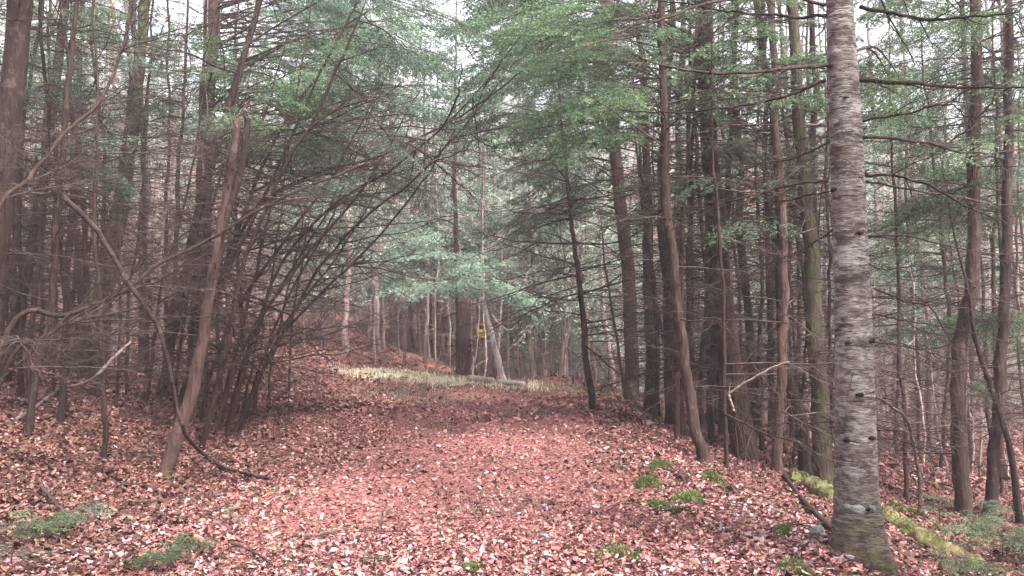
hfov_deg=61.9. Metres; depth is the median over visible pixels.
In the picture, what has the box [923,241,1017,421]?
hemlock tree
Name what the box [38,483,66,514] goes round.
fallen branch
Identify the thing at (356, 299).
hemlock tree
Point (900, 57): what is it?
hemlock tree
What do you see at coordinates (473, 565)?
moss cushion
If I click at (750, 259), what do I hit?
conifer tree
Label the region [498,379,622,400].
green grass verge
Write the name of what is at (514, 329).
hemlock tree
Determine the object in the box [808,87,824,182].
hemlock tree
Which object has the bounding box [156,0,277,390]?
conifer tree
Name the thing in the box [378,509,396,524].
hemlock seedling
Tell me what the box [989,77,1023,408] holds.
conifer tree
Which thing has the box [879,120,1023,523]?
young tree
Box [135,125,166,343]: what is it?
bare stem
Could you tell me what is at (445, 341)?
hemlock tree
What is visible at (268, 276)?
bare stem
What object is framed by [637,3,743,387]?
conifer tree
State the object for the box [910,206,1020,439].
bare stem
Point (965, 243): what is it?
conifer tree
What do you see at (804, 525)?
fallen twigs
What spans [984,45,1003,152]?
hemlock tree
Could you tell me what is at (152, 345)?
young tree
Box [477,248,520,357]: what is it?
bare stem
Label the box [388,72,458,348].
conifer tree
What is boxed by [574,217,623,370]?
bare stem
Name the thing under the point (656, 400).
young tree
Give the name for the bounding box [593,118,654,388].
conifer tree
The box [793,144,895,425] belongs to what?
conifer tree
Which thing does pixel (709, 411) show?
conifer tree
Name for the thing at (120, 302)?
young tree
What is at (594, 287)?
conifer tree
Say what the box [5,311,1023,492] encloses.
distant leaf litter
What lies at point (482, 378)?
log
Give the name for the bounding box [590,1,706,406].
conifer tree
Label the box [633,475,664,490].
moss cushion
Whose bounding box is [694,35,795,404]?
conifer tree
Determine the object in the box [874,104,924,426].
conifer tree
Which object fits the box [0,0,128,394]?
conifer tree
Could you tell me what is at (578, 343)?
bare stem
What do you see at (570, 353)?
bare stem
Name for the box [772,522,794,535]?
moss cushion
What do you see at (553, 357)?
conifer tree
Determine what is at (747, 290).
conifer tree
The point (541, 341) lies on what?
conifer tree
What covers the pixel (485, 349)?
bare stem
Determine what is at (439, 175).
hemlock tree
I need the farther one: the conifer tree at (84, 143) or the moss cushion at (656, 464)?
the conifer tree at (84, 143)
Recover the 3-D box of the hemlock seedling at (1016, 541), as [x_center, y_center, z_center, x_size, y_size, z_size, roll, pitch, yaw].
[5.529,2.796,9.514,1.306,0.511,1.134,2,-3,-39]
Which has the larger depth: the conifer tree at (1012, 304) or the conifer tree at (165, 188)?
the conifer tree at (1012, 304)
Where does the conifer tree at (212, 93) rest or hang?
on the ground at (342, 386)
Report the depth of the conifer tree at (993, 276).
13.87 m
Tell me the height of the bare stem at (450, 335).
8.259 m
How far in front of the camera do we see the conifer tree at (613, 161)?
20.72 m
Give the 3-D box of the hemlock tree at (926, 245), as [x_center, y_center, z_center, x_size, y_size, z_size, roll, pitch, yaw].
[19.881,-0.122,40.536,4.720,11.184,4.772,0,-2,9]
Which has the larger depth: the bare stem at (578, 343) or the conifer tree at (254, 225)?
the conifer tree at (254, 225)
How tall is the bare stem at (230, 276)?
7.629 m
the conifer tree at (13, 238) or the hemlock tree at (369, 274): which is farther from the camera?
the hemlock tree at (369, 274)
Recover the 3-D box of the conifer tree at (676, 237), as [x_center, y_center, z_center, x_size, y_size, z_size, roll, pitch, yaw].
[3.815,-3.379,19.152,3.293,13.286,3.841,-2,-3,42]
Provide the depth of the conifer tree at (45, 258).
18.50 m
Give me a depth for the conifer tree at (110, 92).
15.80 m
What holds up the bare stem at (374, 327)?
on the ground at (342, 386)
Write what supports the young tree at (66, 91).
on the ground at (342, 386)
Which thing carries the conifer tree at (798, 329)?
on the ground at (342, 386)
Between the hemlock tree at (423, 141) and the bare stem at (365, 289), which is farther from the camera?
the hemlock tree at (423, 141)
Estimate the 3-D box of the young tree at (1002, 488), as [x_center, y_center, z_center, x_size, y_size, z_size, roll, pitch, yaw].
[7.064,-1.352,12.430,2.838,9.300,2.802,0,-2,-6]
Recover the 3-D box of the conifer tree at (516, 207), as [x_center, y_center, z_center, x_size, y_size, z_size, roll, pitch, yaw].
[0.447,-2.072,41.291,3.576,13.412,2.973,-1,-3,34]
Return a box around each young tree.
[0,0,166,436]
[0,0,222,457]
[0,33,178,407]
[15,69,295,405]
[39,11,195,393]
[45,36,290,398]
[47,0,457,415]
[90,0,478,448]
[98,12,422,428]
[107,0,353,420]
[121,29,416,424]
[126,8,358,363]
[136,56,424,435]
[137,0,592,411]
[142,0,547,438]
[145,82,484,420]
[150,3,553,433]
[155,21,363,412]
[204,95,353,397]
[209,57,490,430]
[219,150,389,390]
[246,73,438,418]
[247,39,468,410]
[524,22,738,419]
[571,210,642,386]
[580,99,724,421]
[620,0,934,488]
[693,283,756,466]
[722,33,944,468]
[739,1,946,435]
[786,2,984,503]
[822,5,1023,451]
[868,131,1001,452]
[874,0,1023,496]
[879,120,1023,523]
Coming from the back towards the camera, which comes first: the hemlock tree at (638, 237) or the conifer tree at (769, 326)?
the hemlock tree at (638, 237)
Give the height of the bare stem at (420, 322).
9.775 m
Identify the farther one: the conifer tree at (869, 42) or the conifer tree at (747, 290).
the conifer tree at (869, 42)
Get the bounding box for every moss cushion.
[456,561,484,575]
[589,539,646,562]
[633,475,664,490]
[639,498,673,509]
[648,458,672,471]
[664,506,691,515]
[670,489,703,503]
[699,470,728,490]
[768,554,819,575]
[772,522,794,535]
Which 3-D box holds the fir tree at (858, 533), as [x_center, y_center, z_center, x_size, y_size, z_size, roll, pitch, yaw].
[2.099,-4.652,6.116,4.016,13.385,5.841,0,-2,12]
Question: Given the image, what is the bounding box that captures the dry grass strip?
[318,361,562,394]
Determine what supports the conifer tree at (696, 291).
on the ground at (342, 386)
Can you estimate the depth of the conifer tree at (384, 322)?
30.98 m
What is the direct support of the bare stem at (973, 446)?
on the ground at (342, 386)
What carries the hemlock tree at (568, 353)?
on the ground at (342, 386)
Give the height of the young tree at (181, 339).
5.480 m
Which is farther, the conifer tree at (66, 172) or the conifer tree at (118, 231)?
the conifer tree at (66, 172)
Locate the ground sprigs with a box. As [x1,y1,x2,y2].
[7,483,641,575]
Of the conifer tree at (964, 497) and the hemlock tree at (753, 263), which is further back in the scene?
the hemlock tree at (753, 263)
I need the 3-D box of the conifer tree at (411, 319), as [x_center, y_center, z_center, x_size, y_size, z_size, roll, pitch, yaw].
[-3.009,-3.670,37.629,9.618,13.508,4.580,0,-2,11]
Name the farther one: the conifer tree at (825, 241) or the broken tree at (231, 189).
the conifer tree at (825, 241)
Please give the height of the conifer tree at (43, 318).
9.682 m
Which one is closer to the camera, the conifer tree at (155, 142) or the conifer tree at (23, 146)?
the conifer tree at (23, 146)
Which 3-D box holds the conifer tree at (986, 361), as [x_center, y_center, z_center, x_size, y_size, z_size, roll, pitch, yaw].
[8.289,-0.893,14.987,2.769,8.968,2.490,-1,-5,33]
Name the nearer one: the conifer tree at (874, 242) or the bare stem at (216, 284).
the bare stem at (216, 284)
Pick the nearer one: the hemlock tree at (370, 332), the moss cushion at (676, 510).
the moss cushion at (676, 510)
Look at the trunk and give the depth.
27.41 m
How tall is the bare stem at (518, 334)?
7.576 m
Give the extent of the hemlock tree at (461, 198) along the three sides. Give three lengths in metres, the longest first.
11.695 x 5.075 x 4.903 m
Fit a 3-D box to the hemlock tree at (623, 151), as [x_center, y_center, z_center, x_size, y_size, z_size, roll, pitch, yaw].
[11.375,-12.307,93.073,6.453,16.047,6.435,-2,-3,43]
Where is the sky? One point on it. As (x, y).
(445, 8)
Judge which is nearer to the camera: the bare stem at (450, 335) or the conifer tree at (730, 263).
the conifer tree at (730, 263)
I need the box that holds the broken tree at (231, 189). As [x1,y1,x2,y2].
[64,103,321,476]
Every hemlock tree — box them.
[83,37,91,83]
[88,72,171,306]
[117,68,158,236]
[132,78,183,235]
[148,179,183,266]
[150,79,187,161]
[155,76,193,204]
[159,62,247,305]
[159,120,225,261]
[214,28,297,312]
[239,117,292,313]
[245,40,386,339]
[245,211,291,314]
[272,26,412,353]
[274,146,319,291]
[276,137,318,314]
[291,67,421,350]
[301,183,369,329]
[316,205,367,317]
[333,103,395,321]
[338,240,367,322]
[345,72,445,348]
[349,175,404,318]
[361,252,404,335]
[366,66,451,337]
[376,56,401,140]
[400,106,464,353]
[407,68,517,365]
[412,102,450,224]
[415,77,508,364]
[426,84,522,375]
[429,125,450,321]
[432,162,475,349]
[432,298,454,344]
[439,26,703,412]
[445,104,478,199]
[446,209,515,366]
[456,144,489,264]
[464,86,550,371]
[471,83,577,376]
[472,130,552,339]
[472,168,509,350]
[475,190,516,347]
[477,97,578,376]
[483,96,609,374]
[485,150,513,357]
[488,55,508,136]
[491,71,516,192]
[491,192,560,375]
[491,244,556,376]
[492,158,572,372]
[510,245,582,376]
[514,88,659,360]
[516,137,615,374]
[541,225,604,365]
[548,248,615,383]
[552,136,662,385]
[559,121,641,382]
[559,154,645,384]
[570,221,641,382]
[575,148,607,378]
[593,118,702,394]
[595,246,641,380]
[602,251,662,391]
[603,123,632,230]
[626,68,674,175]
[630,201,642,338]
[722,162,767,336]
[734,201,765,364]
[743,281,766,376]
[747,127,833,424]
[794,233,834,390]
[802,63,976,429]
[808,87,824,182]
[809,37,825,143]
[832,64,893,311]
[866,155,928,329]
[872,155,943,407]
[877,223,944,396]
[882,39,922,145]
[887,225,946,421]
[894,177,937,390]
[909,187,990,415]
[922,56,957,138]
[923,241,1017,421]
[925,88,951,200]
[929,122,1023,408]
[952,77,989,168]
[975,205,1023,380]
[983,193,1013,383]
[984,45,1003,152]
[1006,269,1023,367]
[1006,345,1023,404]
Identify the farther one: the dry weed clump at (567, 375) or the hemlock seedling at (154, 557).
the dry weed clump at (567, 375)
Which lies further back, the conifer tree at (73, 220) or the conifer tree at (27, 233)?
the conifer tree at (27, 233)
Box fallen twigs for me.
[0,195,1023,575]
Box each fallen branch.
[14,340,131,420]
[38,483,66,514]
[228,540,272,564]
[782,473,872,571]
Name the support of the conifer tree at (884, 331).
on the ground at (342, 386)
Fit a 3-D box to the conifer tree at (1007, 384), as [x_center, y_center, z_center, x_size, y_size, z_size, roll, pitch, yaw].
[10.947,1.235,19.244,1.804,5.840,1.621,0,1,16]
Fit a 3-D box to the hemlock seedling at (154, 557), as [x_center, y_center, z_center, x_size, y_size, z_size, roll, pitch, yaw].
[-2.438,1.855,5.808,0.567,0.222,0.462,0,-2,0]
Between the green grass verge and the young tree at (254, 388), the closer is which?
the young tree at (254, 388)
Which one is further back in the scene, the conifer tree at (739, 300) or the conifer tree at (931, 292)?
the conifer tree at (931, 292)
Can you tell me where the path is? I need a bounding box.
[217,371,694,575]
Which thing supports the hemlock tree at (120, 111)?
on the ground at (342, 386)
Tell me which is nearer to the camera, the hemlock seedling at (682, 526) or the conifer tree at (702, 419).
the hemlock seedling at (682, 526)
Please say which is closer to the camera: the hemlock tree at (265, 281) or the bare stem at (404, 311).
the bare stem at (404, 311)
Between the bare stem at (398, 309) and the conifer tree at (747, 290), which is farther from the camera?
the bare stem at (398, 309)
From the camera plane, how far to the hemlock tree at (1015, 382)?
26.02 m
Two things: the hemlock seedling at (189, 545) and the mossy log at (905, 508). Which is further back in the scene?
the mossy log at (905, 508)
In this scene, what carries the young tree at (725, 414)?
on the ground at (342, 386)
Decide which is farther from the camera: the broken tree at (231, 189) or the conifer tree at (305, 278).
the conifer tree at (305, 278)
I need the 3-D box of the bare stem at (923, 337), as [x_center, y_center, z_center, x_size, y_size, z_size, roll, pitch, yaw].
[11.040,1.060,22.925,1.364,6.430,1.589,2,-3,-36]
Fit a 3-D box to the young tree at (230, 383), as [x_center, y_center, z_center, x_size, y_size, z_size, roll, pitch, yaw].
[-2.658,-0.254,10.534,3.802,4.775,3.445,1,-2,-20]
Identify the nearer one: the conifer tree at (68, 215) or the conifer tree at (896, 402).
the conifer tree at (68, 215)
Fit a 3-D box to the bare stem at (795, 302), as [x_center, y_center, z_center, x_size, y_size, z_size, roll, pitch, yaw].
[5.074,-0.003,14.808,1.247,5.848,1.857,1,-2,-24]
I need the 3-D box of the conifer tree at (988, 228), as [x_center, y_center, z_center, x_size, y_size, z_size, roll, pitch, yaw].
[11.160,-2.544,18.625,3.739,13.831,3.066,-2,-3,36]
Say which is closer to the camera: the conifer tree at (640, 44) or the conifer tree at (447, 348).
the conifer tree at (640, 44)
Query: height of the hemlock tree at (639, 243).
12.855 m
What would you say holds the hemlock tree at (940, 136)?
on the ground at (342, 386)
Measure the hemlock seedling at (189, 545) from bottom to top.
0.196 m
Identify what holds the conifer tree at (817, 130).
on the ground at (342, 386)
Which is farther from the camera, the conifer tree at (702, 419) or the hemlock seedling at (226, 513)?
the conifer tree at (702, 419)
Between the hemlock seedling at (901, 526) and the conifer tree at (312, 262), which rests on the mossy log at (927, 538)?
the hemlock seedling at (901, 526)
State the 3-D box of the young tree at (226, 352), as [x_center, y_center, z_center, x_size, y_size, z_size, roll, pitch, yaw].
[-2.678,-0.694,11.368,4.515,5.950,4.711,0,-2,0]
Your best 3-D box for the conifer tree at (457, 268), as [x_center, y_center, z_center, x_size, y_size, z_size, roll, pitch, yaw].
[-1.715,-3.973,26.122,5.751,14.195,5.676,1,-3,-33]
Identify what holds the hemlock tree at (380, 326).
on the ground at (342, 386)
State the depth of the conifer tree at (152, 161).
31.68 m
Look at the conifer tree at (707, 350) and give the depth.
15.04 m
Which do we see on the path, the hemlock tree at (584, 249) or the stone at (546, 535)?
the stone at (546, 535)
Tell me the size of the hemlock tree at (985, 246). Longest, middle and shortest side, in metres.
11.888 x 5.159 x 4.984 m
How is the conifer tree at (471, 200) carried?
on the ground at (342, 386)
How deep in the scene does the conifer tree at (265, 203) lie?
33.37 m
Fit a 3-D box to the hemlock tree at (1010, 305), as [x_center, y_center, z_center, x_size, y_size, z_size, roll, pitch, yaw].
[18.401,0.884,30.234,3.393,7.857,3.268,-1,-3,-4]
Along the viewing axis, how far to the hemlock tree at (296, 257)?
47.02 m
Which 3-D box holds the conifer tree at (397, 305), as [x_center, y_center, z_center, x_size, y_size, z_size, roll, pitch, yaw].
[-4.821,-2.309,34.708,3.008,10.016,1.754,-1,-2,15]
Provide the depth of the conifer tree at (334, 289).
37.90 m
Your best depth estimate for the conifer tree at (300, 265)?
39.65 m
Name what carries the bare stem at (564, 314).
on the ground at (342, 386)
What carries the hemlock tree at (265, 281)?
on the ground at (342, 386)
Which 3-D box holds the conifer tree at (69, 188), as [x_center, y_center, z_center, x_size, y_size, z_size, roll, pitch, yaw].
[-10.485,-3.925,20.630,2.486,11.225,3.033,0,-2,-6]
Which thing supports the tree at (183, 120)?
on the ground at (342, 386)
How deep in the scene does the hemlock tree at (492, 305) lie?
43.79 m
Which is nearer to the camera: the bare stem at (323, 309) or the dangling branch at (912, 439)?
the dangling branch at (912, 439)
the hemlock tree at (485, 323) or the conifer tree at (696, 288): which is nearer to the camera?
the conifer tree at (696, 288)
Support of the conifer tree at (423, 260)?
on the ground at (342, 386)
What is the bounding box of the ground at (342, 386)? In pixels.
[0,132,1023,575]
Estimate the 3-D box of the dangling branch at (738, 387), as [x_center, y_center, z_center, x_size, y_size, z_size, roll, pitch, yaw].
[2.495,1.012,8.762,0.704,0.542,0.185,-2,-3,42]
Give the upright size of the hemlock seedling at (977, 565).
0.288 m
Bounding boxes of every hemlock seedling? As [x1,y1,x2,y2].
[0,508,86,541]
[0,544,50,564]
[55,501,113,526]
[106,550,185,571]
[148,530,222,560]
[212,508,231,520]
[218,508,242,525]
[357,553,385,570]
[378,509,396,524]
[614,457,622,466]
[674,523,690,538]
[893,521,912,531]
[914,495,958,522]
[928,551,1019,575]
[936,510,1023,560]
[959,498,1016,531]
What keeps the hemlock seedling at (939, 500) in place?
on the ground at (342, 386)
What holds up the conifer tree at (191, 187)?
on the ground at (342, 386)
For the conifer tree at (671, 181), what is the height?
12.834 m
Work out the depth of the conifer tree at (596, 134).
10.38 m
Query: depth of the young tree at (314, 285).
12.02 m
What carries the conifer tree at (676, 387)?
on the ground at (342, 386)
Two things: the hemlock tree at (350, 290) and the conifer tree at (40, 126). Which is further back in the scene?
the hemlock tree at (350, 290)
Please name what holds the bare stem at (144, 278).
on the ground at (342, 386)
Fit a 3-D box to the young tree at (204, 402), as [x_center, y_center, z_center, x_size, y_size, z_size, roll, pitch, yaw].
[-2.652,-0.404,11.722,4.167,4.973,2.869,0,-2,-12]
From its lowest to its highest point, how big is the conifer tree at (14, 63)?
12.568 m
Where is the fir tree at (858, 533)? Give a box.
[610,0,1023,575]
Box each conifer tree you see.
[0,0,46,320]
[0,0,88,360]
[0,0,90,339]
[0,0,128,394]
[0,0,143,357]
[0,0,154,424]
[0,0,187,382]
[0,0,189,394]
[0,0,196,335]
[0,45,60,329]
[1,1,144,397]
[3,0,88,325]
[4,20,64,316]
[5,0,69,332]
[5,139,75,343]
[6,0,204,378]
[8,8,74,339]
[8,152,58,337]
[9,3,48,310]
[10,41,99,350]
[10,124,68,347]
[13,0,161,337]
[13,0,246,377]
[13,1,185,395]
[14,127,94,395]
[18,2,139,342]
[22,2,100,328]
[23,1,108,318]
[26,2,101,314]
[26,3,95,321]
[26,15,113,359]
[26,22,46,305]
[39,7,111,329]
[42,12,96,310]
[46,153,124,382]
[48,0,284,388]
[57,0,199,361]
[58,97,143,343]
[67,0,191,339]
[73,1,211,375]
[76,0,475,396]
[81,0,139,285]
[81,0,139,288]
[83,1,139,306]
[97,1,230,343]
[100,0,510,384]
[122,48,175,311]
[135,70,166,292]
[137,69,180,322]
[138,3,189,314]
[147,0,259,319]
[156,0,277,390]
[161,5,318,385]
[173,43,200,304]
[215,0,282,322]
[215,5,274,316]
[224,1,292,333]
[239,101,265,311]
[243,39,290,319]
[246,30,291,327]
[258,27,352,346]
[270,91,302,319]
[273,119,318,324]
[274,52,342,330]
[291,24,363,345]
[309,198,359,321]
[325,3,411,354]
[337,75,507,348]
[349,72,412,350]
[352,13,546,348]
[363,0,552,374]
[365,177,416,334]
[385,154,413,345]
[388,49,466,362]
[388,52,453,355]
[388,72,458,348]
[390,77,452,352]
[397,74,459,354]
[397,121,449,358]
[401,122,419,342]
[403,0,724,413]
[407,144,470,359]
[409,87,476,355]
[410,0,691,399]
[421,165,452,355]
[433,49,474,352]
[444,62,517,375]
[447,0,864,462]
[451,89,500,353]
[470,132,510,377]
[472,116,497,344]
[483,105,519,355]
[483,168,531,377]
[491,94,575,375]
[491,122,558,371]
[492,0,825,464]
[495,88,560,375]
[497,168,542,373]
[538,118,577,372]
[544,81,613,380]
[556,164,618,379]
[568,0,750,424]
[576,55,794,436]
[577,142,642,387]
[589,0,766,440]
[589,0,855,438]
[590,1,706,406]
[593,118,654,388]
[594,64,716,416]
[594,150,640,370]
[601,0,743,374]
[611,0,754,399]
[611,0,806,435]
[612,22,802,429]
[624,0,788,423]
[624,0,792,410]
[626,19,699,352]
[628,0,938,473]
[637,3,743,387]
[639,188,752,423]
[640,22,767,412]
[643,162,774,420]
[645,0,957,481]
[646,4,798,412]
[654,1,872,437]
[655,2,808,434]
[672,163,735,402]
[674,2,833,452]
[685,0,997,484]
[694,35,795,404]
[700,1,775,423]
[700,24,799,395]
[701,2,884,436]
[716,2,833,447]
[720,92,833,425]
[723,0,922,440]
[730,0,908,418]
[730,91,776,405]
[731,0,890,430]
[733,0,892,403]
[737,212,794,399]
[745,214,834,409]
[755,0,833,433]
[759,2,821,426]
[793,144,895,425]
[795,3,916,423]
[795,113,832,310]
[796,0,877,380]
[797,0,1023,515]
[817,8,942,439]
[817,116,832,355]
[821,0,943,421]
[854,0,1023,453]
[854,0,1023,518]
[866,93,911,407]
[867,68,916,422]
[870,6,986,448]
[873,177,954,452]
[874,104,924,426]
[883,98,990,466]
[889,74,990,428]
[901,0,1023,483]
[902,6,1023,446]
[907,160,942,395]
[912,33,1015,413]
[916,123,1016,467]
[926,1,1023,439]
[935,109,999,412]
[939,0,1023,442]
[943,121,1009,391]
[952,183,1023,447]
[955,0,1023,445]
[971,329,1022,444]
[976,44,1022,410]
[976,167,996,380]
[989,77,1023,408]
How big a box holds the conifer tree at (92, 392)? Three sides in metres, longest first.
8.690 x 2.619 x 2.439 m
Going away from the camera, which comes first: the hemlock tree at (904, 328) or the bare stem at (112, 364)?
the bare stem at (112, 364)
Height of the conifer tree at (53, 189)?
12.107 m
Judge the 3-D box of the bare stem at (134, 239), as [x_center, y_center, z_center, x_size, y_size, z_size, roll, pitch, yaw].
[-8.038,-1.273,17.991,1.367,6.469,1.557,2,-3,-35]
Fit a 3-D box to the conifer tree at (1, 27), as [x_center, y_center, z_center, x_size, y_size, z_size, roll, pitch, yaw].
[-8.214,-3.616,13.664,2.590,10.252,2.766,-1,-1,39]
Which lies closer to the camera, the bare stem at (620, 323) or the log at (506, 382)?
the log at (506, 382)
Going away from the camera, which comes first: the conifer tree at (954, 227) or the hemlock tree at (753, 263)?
the conifer tree at (954, 227)
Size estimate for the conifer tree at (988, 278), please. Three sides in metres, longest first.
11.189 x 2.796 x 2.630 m
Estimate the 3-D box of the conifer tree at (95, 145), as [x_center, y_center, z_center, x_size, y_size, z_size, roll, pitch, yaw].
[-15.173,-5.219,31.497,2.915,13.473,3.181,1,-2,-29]
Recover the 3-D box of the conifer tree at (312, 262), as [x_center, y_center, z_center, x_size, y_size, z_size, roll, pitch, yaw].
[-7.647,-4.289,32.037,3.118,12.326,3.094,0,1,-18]
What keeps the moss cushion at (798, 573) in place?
on the ground at (342, 386)
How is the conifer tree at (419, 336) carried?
on the ground at (342, 386)
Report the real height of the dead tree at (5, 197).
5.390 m
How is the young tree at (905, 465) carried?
on the ground at (342, 386)
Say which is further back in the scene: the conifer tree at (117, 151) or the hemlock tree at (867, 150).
the hemlock tree at (867, 150)
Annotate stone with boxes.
[538,533,551,539]
[809,525,825,536]
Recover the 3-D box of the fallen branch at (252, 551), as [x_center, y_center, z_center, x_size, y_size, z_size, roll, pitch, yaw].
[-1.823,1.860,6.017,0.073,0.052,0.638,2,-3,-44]
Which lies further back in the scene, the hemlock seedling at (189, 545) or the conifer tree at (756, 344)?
the conifer tree at (756, 344)
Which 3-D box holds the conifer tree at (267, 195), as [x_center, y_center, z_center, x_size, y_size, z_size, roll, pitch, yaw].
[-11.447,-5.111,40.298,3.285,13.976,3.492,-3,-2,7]
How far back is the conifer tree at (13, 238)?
13.42 m
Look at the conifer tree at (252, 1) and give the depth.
30.00 m
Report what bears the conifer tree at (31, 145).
on the ground at (342, 386)
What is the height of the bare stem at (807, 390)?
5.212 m
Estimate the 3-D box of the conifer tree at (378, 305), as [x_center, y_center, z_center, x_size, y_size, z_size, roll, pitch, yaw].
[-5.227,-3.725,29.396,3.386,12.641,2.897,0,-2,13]
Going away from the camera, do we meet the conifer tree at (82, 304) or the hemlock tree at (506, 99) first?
the conifer tree at (82, 304)
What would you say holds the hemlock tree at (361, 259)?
on the ground at (342, 386)
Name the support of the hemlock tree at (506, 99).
on the ground at (342, 386)
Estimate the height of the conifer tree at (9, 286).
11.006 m
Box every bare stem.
[65,0,156,370]
[91,178,158,377]
[98,78,155,360]
[110,91,162,356]
[113,0,232,374]
[115,122,161,367]
[117,96,185,365]
[121,139,167,371]
[135,75,184,262]
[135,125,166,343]
[139,119,172,323]
[146,0,230,375]
[180,119,222,378]
[191,35,267,382]
[243,161,288,340]
[306,230,332,344]
[353,106,399,334]
[358,109,423,362]
[364,186,434,354]
[372,196,428,365]
[377,203,428,366]
[400,185,462,349]
[410,197,454,327]
[411,133,474,369]
[425,175,485,365]
[439,213,482,374]
[442,168,496,376]
[443,139,510,368]
[451,150,520,374]
[472,247,494,373]
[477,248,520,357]
[482,197,521,377]
[489,198,539,376]
[494,189,512,370]
[497,286,516,377]
[506,248,546,376]
[512,245,574,372]
[514,174,554,376]
[534,185,582,361]
[541,233,591,374]
[542,229,586,370]
[543,191,591,373]
[552,317,580,375]
[555,240,589,376]
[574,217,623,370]
[576,197,623,381]
[596,267,639,382]
[624,164,664,421]
[634,135,709,414]
[639,186,692,395]
[743,116,832,442]
[751,187,809,422]
[755,175,795,395]
[773,303,834,437]
[870,139,910,408]
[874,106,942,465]
[883,228,943,419]
[885,194,949,472]
[892,241,948,425]
[900,268,925,417]
[904,252,1022,473]
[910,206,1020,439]
[941,186,1022,475]
[944,245,1023,475]
[975,259,991,436]
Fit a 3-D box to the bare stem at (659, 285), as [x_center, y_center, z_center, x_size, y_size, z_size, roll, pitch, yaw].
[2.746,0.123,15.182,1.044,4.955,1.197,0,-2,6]
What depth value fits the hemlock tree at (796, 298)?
33.36 m
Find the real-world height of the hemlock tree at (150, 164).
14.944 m
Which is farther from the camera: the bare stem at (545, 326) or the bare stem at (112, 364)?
the bare stem at (545, 326)
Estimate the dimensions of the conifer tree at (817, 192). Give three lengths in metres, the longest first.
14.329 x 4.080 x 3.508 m
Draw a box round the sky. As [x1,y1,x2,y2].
[0,0,1023,149]
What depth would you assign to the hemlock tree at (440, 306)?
38.08 m
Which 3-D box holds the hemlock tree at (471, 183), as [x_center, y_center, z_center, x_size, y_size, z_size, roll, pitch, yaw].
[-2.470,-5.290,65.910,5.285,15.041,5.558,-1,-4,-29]
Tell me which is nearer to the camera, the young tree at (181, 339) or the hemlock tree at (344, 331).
the young tree at (181, 339)
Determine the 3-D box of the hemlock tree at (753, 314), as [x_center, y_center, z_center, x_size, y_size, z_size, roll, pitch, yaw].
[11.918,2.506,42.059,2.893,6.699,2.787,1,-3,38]
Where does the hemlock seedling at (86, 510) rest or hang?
on the ground at (342, 386)
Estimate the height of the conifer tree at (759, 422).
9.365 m
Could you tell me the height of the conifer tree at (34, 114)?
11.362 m
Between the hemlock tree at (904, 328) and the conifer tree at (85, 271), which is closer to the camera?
the conifer tree at (85, 271)
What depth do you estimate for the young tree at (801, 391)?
11.93 m
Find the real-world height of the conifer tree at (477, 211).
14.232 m
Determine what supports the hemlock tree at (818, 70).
on the ground at (342, 386)
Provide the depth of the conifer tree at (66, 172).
26.84 m
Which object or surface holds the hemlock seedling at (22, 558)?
on the ground at (342, 386)
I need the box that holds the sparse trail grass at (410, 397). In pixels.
[314,376,507,406]
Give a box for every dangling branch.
[727,361,789,411]
[875,388,924,512]
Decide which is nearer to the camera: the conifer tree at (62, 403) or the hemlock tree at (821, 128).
the conifer tree at (62, 403)
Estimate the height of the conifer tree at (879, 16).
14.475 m
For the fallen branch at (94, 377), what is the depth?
8.94 m
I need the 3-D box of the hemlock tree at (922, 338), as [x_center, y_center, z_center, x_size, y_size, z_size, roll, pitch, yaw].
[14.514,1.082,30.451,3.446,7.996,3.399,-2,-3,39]
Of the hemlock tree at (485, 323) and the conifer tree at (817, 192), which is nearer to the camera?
the conifer tree at (817, 192)
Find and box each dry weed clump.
[227,388,324,437]
[368,351,519,376]
[368,370,463,398]
[423,344,620,392]
[454,345,616,392]
[618,385,764,430]
[683,405,833,473]
[879,440,1023,506]
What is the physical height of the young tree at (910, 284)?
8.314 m
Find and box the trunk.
[451,293,474,375]
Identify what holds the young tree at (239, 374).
on the ground at (342, 386)
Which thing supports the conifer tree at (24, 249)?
on the ground at (342, 386)
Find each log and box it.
[466,375,494,383]
[497,379,525,386]
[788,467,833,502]
[881,507,984,570]
[889,500,952,535]
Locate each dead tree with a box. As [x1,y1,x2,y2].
[0,0,218,212]
[0,140,443,361]
[0,245,251,389]
[473,296,507,378]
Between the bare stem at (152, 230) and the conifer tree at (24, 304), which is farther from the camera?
the bare stem at (152, 230)
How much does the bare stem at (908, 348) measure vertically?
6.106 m
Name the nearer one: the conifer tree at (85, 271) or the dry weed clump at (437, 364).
the conifer tree at (85, 271)
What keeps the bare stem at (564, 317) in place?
on the ground at (342, 386)
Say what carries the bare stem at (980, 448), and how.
on the ground at (342, 386)
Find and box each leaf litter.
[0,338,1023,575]
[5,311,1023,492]
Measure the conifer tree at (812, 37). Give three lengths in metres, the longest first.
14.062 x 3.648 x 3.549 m
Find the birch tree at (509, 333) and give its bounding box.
[382,96,553,377]
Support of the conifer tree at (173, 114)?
on the ground at (342, 386)
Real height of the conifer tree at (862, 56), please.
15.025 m
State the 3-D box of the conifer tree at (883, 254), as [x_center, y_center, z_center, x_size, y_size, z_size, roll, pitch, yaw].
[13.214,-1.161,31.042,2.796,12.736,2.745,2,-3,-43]
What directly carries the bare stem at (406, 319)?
on the ground at (342, 386)

